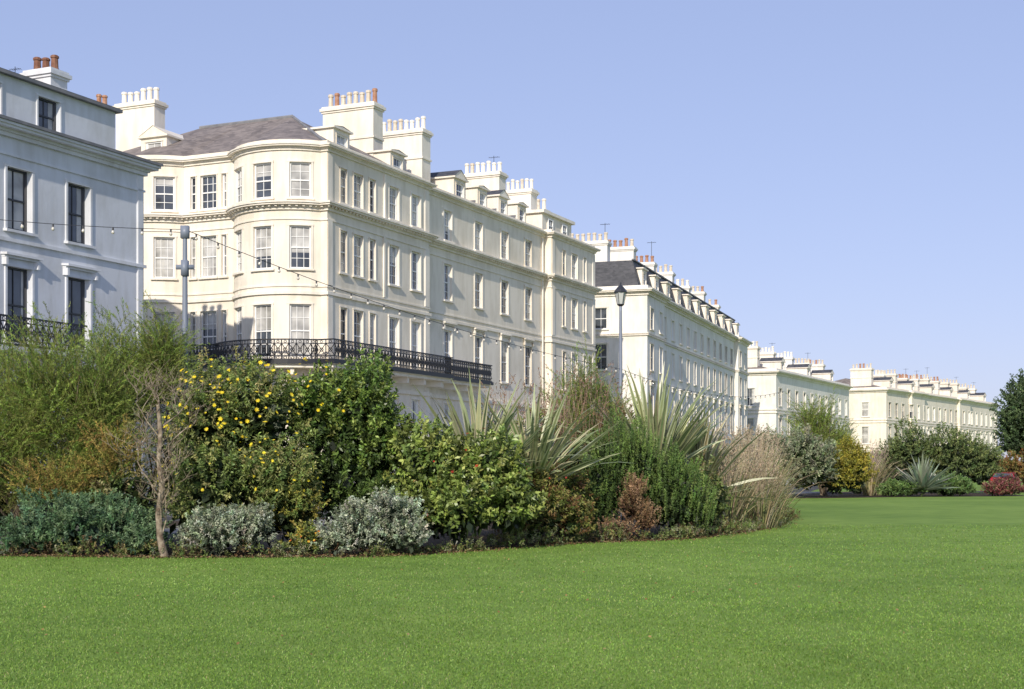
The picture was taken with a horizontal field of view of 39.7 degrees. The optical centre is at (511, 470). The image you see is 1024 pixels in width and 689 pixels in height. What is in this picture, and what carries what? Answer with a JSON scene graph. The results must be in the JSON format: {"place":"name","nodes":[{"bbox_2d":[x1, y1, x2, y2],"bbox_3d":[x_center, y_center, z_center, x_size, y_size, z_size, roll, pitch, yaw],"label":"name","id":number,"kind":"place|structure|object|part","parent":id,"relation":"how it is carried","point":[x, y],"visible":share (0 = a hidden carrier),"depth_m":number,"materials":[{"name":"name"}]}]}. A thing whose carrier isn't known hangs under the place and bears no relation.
{"place":"outdoors","nodes":[
{"label":"outdoors","id":0,"kind":"place"},
{"bbox_2d":[1,486,818,531],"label":"road","id":1,"kind":"structure","parent":0,"point":[799,490],"depth_m":115.84,"materials":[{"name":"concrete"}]},
{"bbox_2d":[0,492,828,545],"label":"pavement","id":2,"kind":"structure","parent":0,"point":[323,523],"depth_m":39.95,"materials":[{"name":"grey concrete"}]},
{"bbox_2d":[0,480,1023,688],"bbox_3d":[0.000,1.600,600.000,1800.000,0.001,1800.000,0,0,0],"label":"lawn","id":3,"kind":"structure","parent":0,"point":[978,511],"depth_m":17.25,"materials":[{"name":"green plant"}]},
{"bbox_2d":[0,55,162,505],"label":"pale blue townhouse","id":4,"kind":"structure","parent":3,"relation":"on","point":[63,160],"depth_m":50.64,"materials":[{"name":"paint"}]},
{"bbox_2d":[8,100,80,437],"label":"window panes","id":5,"kind":"structure","parent":4,"relation":"in","point":[17,274],"depth_m":50.73,"materials":[{"name":"black glass"}]},
{"bbox_2d":[136,139,594,502],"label":"walls","id":6,"kind":"structure","parent":3,"relation":"on","point":[463,278],"depth_m":70.50,"materials":[{"name":"beige paint"}]},
{"bbox_2d":[123,118,384,162],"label":"roof","id":7,"kind":"structure","parent":6,"relation":"on","point":[213,139],"depth_m":71.10,"materials":[{"name":"stone"}]},
{"bbox_2d":[336,125,525,204],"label":"dormer roofs","id":8,"kind":"structure","parent":7,"relation":"on","point":[446,173],"depth_m":81.52,"materials":[{"name":"metal"}]},
{"bbox_2d":[199,115,324,140],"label":"roof ridge","id":9,"kind":"structure","parent":6,"relation":"on","point":[314,133],"depth_m":73.20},
{"bbox_2d":[113,87,602,445],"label":"mouldings","id":10,"kind":"object","parent":6,"relation":"attached to","point":[139,123],"visible":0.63,"depth_m":74.66,"materials":[{"name":"white paint"}]},
{"bbox_2d":[96,88,377,105],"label":"red chimney pots","id":11,"kind":"object","parent":10,"relation":"on","point":[105,97],"visible":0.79,"depth_m":75.83,"materials":[{"name":"ceramic"}]},
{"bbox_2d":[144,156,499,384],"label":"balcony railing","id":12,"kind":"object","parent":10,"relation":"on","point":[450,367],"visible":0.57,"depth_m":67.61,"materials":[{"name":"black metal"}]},
{"bbox_2d":[328,90,539,208],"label":"chimney pots","id":13,"kind":"object","parent":10,"relation":"on","point":[362,99],"visible":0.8,"depth_m":75.96,"materials":[{"name":"beige ceramic"}]},
{"bbox_2d":[146,134,584,443],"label":"window frames","id":14,"kind":"structure","parent":6,"relation":"attached to","point":[309,247],"depth_m":69.23,"materials":[{"name":"white wood"}]},
{"bbox_2d":[149,136,574,427],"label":"window blinds","id":15,"kind":"object","parent":14,"relation":"attached to","point":[296,323],"depth_m":68.81,"materials":[{"name":"white fabric"}]},
{"bbox_2d":[156,159,574,440],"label":"window panes","id":16,"kind":"object","parent":14,"relation":"in","point":[296,261],"visible":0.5,"depth_m":69.09,"materials":[{"name":"grey glass"}]},
{"bbox_2d":[0,506,757,557],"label":"flower bed","id":17,"kind":"object","parent":3,"relation":"on","point":[484,535],"visible":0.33,"depth_m":30.70,"materials":[{"name":"soil"}]},
{"bbox_2d":[0,543,13,554],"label":"silver leaf shrub","id":18,"kind":"object","parent":17,"relation":"on","point":[1,552],"visible":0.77,"depth_m":26.90,"materials":[{"name":"green plant"}]},
{"bbox_2d":[0,413,152,505],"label":"bronze feathery shrub","id":19,"kind":"object","parent":17,"relation":"on","point":[77,468],"visible":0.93,"depth_m":28.04,"materials":[{"name":"brown plant"}]},
{"bbox_2d":[0,301,176,547],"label":"tamarisk shrub","id":20,"kind":"object","parent":17,"relation":"on","point":[30,417],"visible":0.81,"depth_m":28.68,"materials":[{"name":"green plant"}]},
{"bbox_2d":[0,484,177,555],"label":"euphorbia plant","id":21,"kind":"object","parent":17,"relation":"on","point":[72,520],"visible":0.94,"depth_m":26.75,"materials":[{"name":"green plant"}]},
{"bbox_2d":[69,290,217,523],"bbox_3d":[-8.034,-1.176,30.988,3.627,5.576,2.767,0,0,0],"label":"tamarisk shrub","id":22,"kind":"object","parent":17,"relation":"on","point":[169,349],"visible":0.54,"depth_m":30.79,"materials":[{"name":"green plant"}]},
{"bbox_2d":[102,359,228,556],"bbox_3d":[-6.458,-0.247,26.246,2.206,3.732,1.963,0,0,0],"label":"bare small tree","id":23,"kind":"object","parent":17,"relation":"on","point":[161,479],"visible":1,"depth_m":26.14,"materials":[{"name":"brown plant"}]},
{"bbox_2d":[176,225,193,541],"bbox_3d":[-7.380,-1.975,32.000,0.336,7.150,0.313,0,0,42],"label":"street lamp","id":24,"kind":"object","parent":17,"relation":"on","point":[184,267],"visible":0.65,"depth_m":31.95,"materials":[{"name":"grey metal"}]},
{"bbox_2d":[171,500,276,555],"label":"silver leaf shrub","id":25,"kind":"object","parent":17,"relation":"on","point":[231,525],"visible":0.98,"depth_m":26.36,"materials":[{"name":"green plant"}]},
{"bbox_2d":[148,346,354,523],"bbox_3d":[-5.052,-0.581,28.009,3.952,3.784,3.333,0,0,0],"label":"yellow flowering shrub","id":26,"kind":"object","parent":17,"relation":"on","point":[234,435],"visible":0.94,"depth_m":27.40,"materials":[{"name":"green plant"}]},
{"bbox_2d":[260,471,330,553],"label":"flowering plant","id":27,"kind":"object","parent":17,"relation":"on","point":[292,522],"visible":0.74,"depth_m":27.09,"materials":[{"name":"green plant"}]},
{"bbox_2d":[273,344,411,525],"bbox_3d":[-3.565,-0.600,28.911,3.299,3.960,2.332,0,0,0],"label":"glossy green shrub","id":28,"kind":"object","parent":17,"relation":"on","point":[353,438],"visible":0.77,"depth_m":28.52,"materials":[{"name":"green plant"}]},
{"bbox_2d":[0,420,733,534],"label":"mixed shrub","id":29,"kind":"object","parent":17,"relation":"on","point":[128,484],"visible":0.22,"depth_m":29.59,"materials":[{"name":"green plant"}]},
{"bbox_2d":[310,485,433,554],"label":"silver leaf shrub","id":30,"kind":"object","parent":17,"relation":"on","point":[367,524],"visible":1,"depth_m":26.59,"materials":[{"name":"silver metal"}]},
{"bbox_2d":[0,503,800,557],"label":"ground cover plants","id":31,"kind":"object","parent":17,"relation":"on","point":[719,528],"visible":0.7,"depth_m":29.05,"materials":[{"name":"green plant"}]},
{"bbox_2d":[190,457,719,546],"bbox_3d":[-0.435,0.589,31.714,13.377,1.995,3.382,0,0,-33],"label":"mixed shrub","id":32,"kind":"object","parent":17,"relation":"on","point":[276,529],"depth_m":34.92,"materials":[{"name":"green plant"}]},
{"bbox_2d":[379,411,547,545],"bbox_3d":[-0.986,0.154,28.606,3.466,2.730,2.678,0,0,0],"label":"shrub","id":33,"kind":"object","parent":17,"relation":"on","point":[468,488],"visible":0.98,"depth_m":28.23,"materials":[{"name":"green plant"}]},
{"bbox_2d":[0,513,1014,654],"bbox_3d":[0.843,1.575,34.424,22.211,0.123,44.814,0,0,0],"label":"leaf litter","id":34,"kind":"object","parent":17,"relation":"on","point":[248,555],"visible":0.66,"depth_m":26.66,"materials":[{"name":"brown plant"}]},
{"bbox_2d":[396,371,627,487],"bbox_3d":[-0.047,-0.886,30.947,5.411,2.754,4.880,0,0,0],"label":"phormium plant","id":35,"kind":"object","parent":17,"relation":"on","point":[536,453],"visible":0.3,"depth_m":30.79,"materials":[{"name":"green plant"}]},
{"bbox_2d":[494,449,599,541],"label":"shrub","id":36,"kind":"object","parent":17,"relation":"on","point":[569,508],"visible":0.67,"depth_m":30.83,"materials":[{"name":"green plant"}]},
{"bbox_2d":[488,402,643,534],"bbox_3d":[0.953,-0.114,35.514,6.259,3.399,3.333,0,0,-11],"label":"shrub","id":37,"kind":"object","parent":17,"relation":"on","point":[593,429],"visible":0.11,"depth_m":35.87,"materials":[{"name":"green plant"}]},
{"bbox_2d":[469,362,687,534],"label":"bronze ornamental grass","id":38,"kind":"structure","parent":17,"relation":"on","point":[564,407],"depth_m":36.12,"materials":[{"name":"brown plant"}]},
{"bbox_2d":[529,334,641,460],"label":"tamarisk shrub","id":39,"kind":"object","parent":17,"relation":"on","point":[594,386],"visible":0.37,"depth_m":41.86,"materials":[{"name":"green plant"}]},
{"bbox_2d":[614,282,626,515],"bbox_3d":[3.830,-2.530,50.000,0.444,8.260,0.444,0,0,-22],"label":"street lamp","id":40,"kind":"object","parent":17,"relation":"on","point":[620,291],"visible":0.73,"depth_m":49.95,"materials":[{"name":"grey metal"}]},
{"bbox_2d":[0,219,782,399],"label":"festoon string lights","id":41,"kind":"object","parent":40,"relation":"hanging from","point":[217,247],"visible":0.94,"depth_m":36.98,"materials":[{"name":"grey"}]},
{"bbox_2d":[597,469,661,539],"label":"dried heather shrub","id":42,"kind":"object","parent":17,"relation":"on","point":[635,492],"visible":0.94,"depth_m":32.51,"materials":[{"name":"brown plant"}]},
{"bbox_2d":[576,405,716,536],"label":"rosemary shrub","id":43,"kind":"object","parent":17,"relation":"on","point":[677,497],"visible":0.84,"depth_m":33.39,"materials":[{"name":"green plant"}]},
{"bbox_2d":[559,361,784,503],"bbox_3d":[4.063,-0.953,36.716,5.026,3.738,7.222,0,0,43],"label":"phormium plant","id":44,"kind":"object","parent":17,"relation":"on","point":[698,442],"visible":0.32,"depth_m":35.73,"materials":[{"name":"green plant"}]},
{"bbox_2d":[686,414,827,530],"bbox_3d":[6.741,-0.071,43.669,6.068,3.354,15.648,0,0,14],"label":"ornamental grass","id":45,"kind":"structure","parent":17,"relation":"on","point":[752,508],"depth_m":39.62,"materials":[{"name":"beige plant"}]},
{"bbox_2d":[583,240,747,449],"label":"walls","id":46,"kind":"structure","parent":3,"relation":"on","point":[635,319],"depth_m":113.90,"materials":[{"name":"white paint"}]},
{"bbox_2d":[595,260,734,334],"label":"roof","id":47,"kind":"structure","parent":46,"relation":"on","point":[615,273],"depth_m":107.42,"materials":[{"name":"stone"}]},
{"bbox_2d":[595,273,740,431],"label":"window frames","id":48,"kind":"structure","parent":46,"relation":"attached to","point":[680,357],"depth_m":124.71,"materials":[{"name":"white wood"}]},
{"bbox_2d":[596,306,688,399],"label":"window panes","id":49,"kind":"object","parent":48,"relation":"in","point":[600,313],"visible":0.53,"depth_m":107.15,"materials":[{"name":"black glass"}]},
{"bbox_2d":[651,281,688,369],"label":"window blinds","id":50,"kind":"object","parent":48,"relation":"attached to","point":[651,325],"depth_m":107.86,"materials":[{"name":"white fabric"}]},
{"bbox_2d":[595,267,752,448],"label":"mouldings","id":51,"kind":"object","parent":46,"relation":"attached to","point":[664,298],"visible":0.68,"depth_m":122.82,"materials":[{"name":"white paint"}]},
{"bbox_2d":[571,232,710,304],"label":"chimney pots","id":52,"kind":"object","parent":51,"relation":"on","point":[631,244],"visible":0.69,"depth_m":109.40,"materials":[{"name":"ceramic"}]},
{"bbox_2d":[608,238,716,304],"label":"red chimney pots","id":53,"kind":"object","parent":51,"relation":"on","point":[641,257],"visible":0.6,"depth_m":120.90,"materials":[{"name":"ceramic"}]},
{"bbox_2d":[632,259,735,320],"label":"flat roof","id":54,"kind":"structure","parent":46,"relation":"on","point":[636,261],"depth_m":122.89,"materials":[{"name":"grey metal"}]},
{"bbox_2d":[748,341,852,484],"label":"white terrace house row","id":55,"kind":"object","parent":3,"relation":"on","point":[770,373],"visible":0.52,"depth_m":165.07,"materials":[{"name":"paint"}]},
{"bbox_2d":[748,378,831,407],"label":"window panes","id":56,"kind":"structure","parent":55,"relation":"in","point":[749,390],"depth_m":161.61,"materials":[{"name":"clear glass"}]},
{"bbox_2d":[748,364,845,435],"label":"window frames","id":57,"kind":"structure","parent":55,"relation":"in","point":[782,364],"depth_m":161.69,"materials":[{"name":"white paint"}]},
{"bbox_2d":[790,492,1023,497],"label":"flower bed","id":58,"kind":"object","parent":3,"relation":"on","point":[856,495],"visible":0.33,"depth_m":92.00,"materials":[{"name":"soil"}]},
{"bbox_2d":[742,423,841,489],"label":"silver green shrub","id":59,"kind":"object","parent":58,"relation":"on","point":[814,448],"visible":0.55,"depth_m":84.23,"materials":[{"name":"green plant"}]},
{"bbox_2d":[778,385,862,495],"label":"tamarisk shrub","id":60,"kind":"object","parent":58,"relation":"on","point":[820,428],"visible":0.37,"depth_m":91.75,"materials":[{"name":"green plant"}]},
{"bbox_2d":[819,433,879,494],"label":"yellow green shrub","id":61,"kind":"object","parent":58,"relation":"on","point":[851,466],"visible":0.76,"depth_m":86.84,"materials":[{"name":"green plant"}]},
{"bbox_2d":[860,439,904,495],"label":"pampas grass","id":62,"kind":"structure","parent":58,"relation":"on","point":[881,477],"depth_m":91.97,"materials":[{"name":"beige plant"}]},
{"bbox_2d":[888,455,960,489],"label":"yucca plant","id":63,"kind":"object","parent":58,"relation":"on","point":[923,477],"visible":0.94,"depth_m":88.44,"materials":[{"name":"green plant"}]},
{"bbox_2d":[875,470,977,496],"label":"green shrub","id":64,"kind":"object","parent":58,"relation":"on","point":[893,487],"visible":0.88,"depth_m":89.28,"materials":[{"name":"green plant"}]},
{"bbox_2d":[851,414,1004,493],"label":"laurel shrub","id":65,"kind":"object","parent":58,"relation":"on","point":[971,459],"visible":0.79,"depth_m":99.39,"materials":[{"name":"green plant"}]},
{"bbox_2d":[980,473,1023,495],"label":"dark red shrub","id":66,"kind":"object","parent":58,"relation":"on","point":[1007,485],"visible":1,"depth_m":89.71,"materials":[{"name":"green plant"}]},
{"bbox_2d":[988,447,1023,484],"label":"autumn hedge","id":67,"kind":"object","parent":3,"relation":"on","point":[1015,465],"visible":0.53,"depth_m":117.60,"materials":[{"name":"orange plant"}]},
{"bbox_2d":[989,368,1023,457],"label":"evergreen oak tree","id":68,"kind":"object","parent":3,"relation":"on","point":[1010,423],"visible":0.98,"depth_m":119.21,"materials":[{"name":"green plant"}]},
{"bbox_2d":[0,0,1023,459],"label":"sky","id":69,"kind":"structure","parent":0,"point":[844,179],"materials":[{"name":"blue"}]},
{"bbox_2d":[849,374,997,480],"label":"walls","id":70,"kind":"structure","parent":0,"point":[878,405],"depth_m":206.10,"materials":[{"name":"beige paint"}]},
{"bbox_2d":[836,378,880,387],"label":"roof","id":71,"kind":"structure","parent":70,"relation":"on","point":[846,381],"depth_m":201.94,"materials":[{"name":"stone"}]},
{"bbox_2d":[873,377,985,395],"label":"dormer roofs","id":72,"kind":"structure","parent":71,"relation":"on","point":[920,385],"depth_m":217.76,"materials":[{"name":"stone"}]},
{"bbox_2d":[859,363,938,380],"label":"red chimney pots","id":73,"kind":"object","parent":70,"relation":"on","point":[906,376],"visible":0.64,"depth_m":216.97,"materials":[{"name":"ceramic"}]},
{"bbox_2d":[852,363,974,388],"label":"chimney pots","id":74,"kind":"object","parent":70,"relation":"on","point":[914,377],"visible":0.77,"depth_m":221.49,"materials":[{"name":"ceramic"}]},
{"bbox_2d":[849,368,1000,451],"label":"mouldings","id":75,"kind":"object","parent":70,"relation":"attached to","point":[862,376],"visible":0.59,"depth_m":209.23,"materials":[{"name":"beige paint"}]},
{"bbox_2d":[862,382,990,443],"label":"window frames","id":76,"kind":"structure","parent":70,"relation":"attached to","point":[927,413],"depth_m":209.93,"materials":[{"name":"white wood"}]},
{"bbox_2d":[862,383,984,442],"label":"window blinds","id":77,"kind":"object","parent":76,"relation":"attached to","point":[864,429],"depth_m":198.87,"materials":[{"name":"beige fabric"}]},
{"bbox_2d":[889,386,968,439],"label":"window panes","id":78,"kind":"object","parent":76,"relation":"in","point":[933,415],"visible":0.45,"depth_m":215.49,"materials":[{"name":"grey glass"}]},
{"bbox_2d":[990,472,1020,481],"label":"parked car","id":79,"kind":"object","parent":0,"point":[1006,473],"visible":0.13,"depth_m":106.71,"materials":[{"name":"red paint"}]},
{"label":"windows","id":80,"kind":"part","parent":79,"relation":"part of","materials":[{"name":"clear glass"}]}
]}

